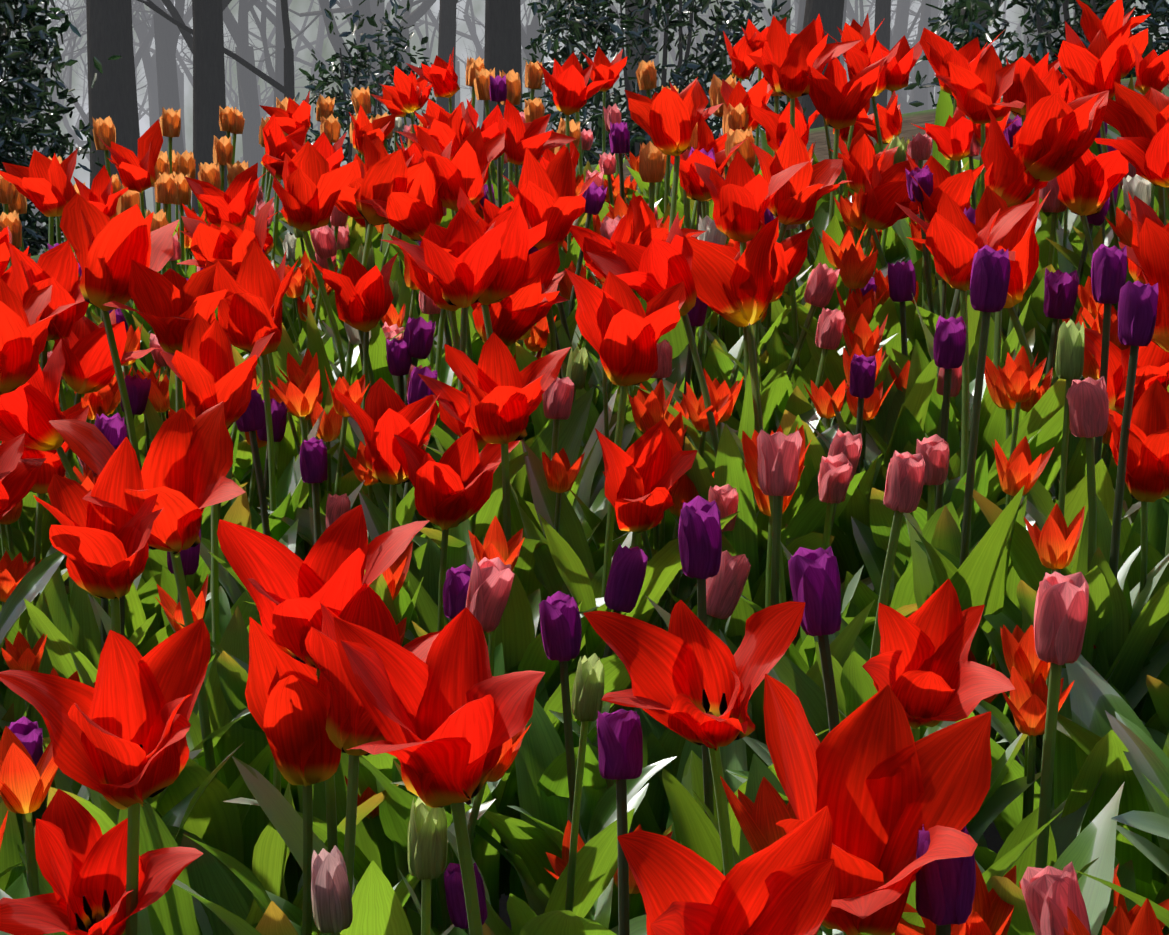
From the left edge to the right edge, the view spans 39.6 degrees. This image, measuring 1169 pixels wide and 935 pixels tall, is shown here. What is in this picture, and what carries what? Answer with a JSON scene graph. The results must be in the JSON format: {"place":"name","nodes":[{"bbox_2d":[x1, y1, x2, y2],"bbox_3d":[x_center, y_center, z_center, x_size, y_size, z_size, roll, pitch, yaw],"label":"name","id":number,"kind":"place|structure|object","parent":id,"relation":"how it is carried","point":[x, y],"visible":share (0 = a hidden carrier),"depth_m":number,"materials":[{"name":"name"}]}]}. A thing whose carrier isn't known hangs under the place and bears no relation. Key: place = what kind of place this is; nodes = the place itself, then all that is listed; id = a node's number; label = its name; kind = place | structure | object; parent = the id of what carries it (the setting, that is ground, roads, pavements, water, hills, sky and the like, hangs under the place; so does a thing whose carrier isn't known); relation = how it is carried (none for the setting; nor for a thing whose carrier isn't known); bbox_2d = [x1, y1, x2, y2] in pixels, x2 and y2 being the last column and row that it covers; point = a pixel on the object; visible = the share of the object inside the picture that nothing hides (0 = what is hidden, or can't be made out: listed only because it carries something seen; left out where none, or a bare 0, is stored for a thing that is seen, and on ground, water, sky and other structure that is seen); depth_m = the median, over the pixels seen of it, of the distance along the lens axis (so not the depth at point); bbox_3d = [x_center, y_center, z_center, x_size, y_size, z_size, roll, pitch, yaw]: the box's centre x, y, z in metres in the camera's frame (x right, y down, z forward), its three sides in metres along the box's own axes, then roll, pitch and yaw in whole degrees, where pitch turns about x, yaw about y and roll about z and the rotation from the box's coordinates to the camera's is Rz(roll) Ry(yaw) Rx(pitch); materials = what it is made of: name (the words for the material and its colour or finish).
{"place":"outdoors","nodes":[
{"label":"outdoors","id":0,"kind":"place"},
{"bbox_2d":[2,0,1168,236],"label":"background trees","id":1,"kind":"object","parent":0,"point":[310,34],"depth_m":145.14,"materials":[{"name":"grey plant"}]},
{"bbox_2d":[31,77,1168,930],"bbox_3d":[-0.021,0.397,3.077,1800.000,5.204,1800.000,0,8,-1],"label":"ground","id":2,"kind":"structure","parent":0,"point":[993,839],"depth_m":5.64,"materials":[{"name":"soil"}]},
{"bbox_2d":[0,0,1168,934],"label":"tulips","id":3,"kind":"object","parent":2,"relation":"on","point":[438,525],"visible":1,"depth_m":1.77,"materials":[{"name":"red plant"}]},
{"bbox_2d":[0,0,1168,254],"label":"treeline","id":4,"kind":"object","parent":2,"relation":"on","point":[164,78],"visible":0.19,"depth_m":42.46,"materials":[{"name":"grey plant"}]},
{"bbox_2d":[86,0,1099,216],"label":"tree trunks","id":5,"kind":"object","parent":2,"relation":"on","point":[112,93],"visible":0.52,"depth_m":20.17,"materials":[{"name":"grey plant"}]}
]}

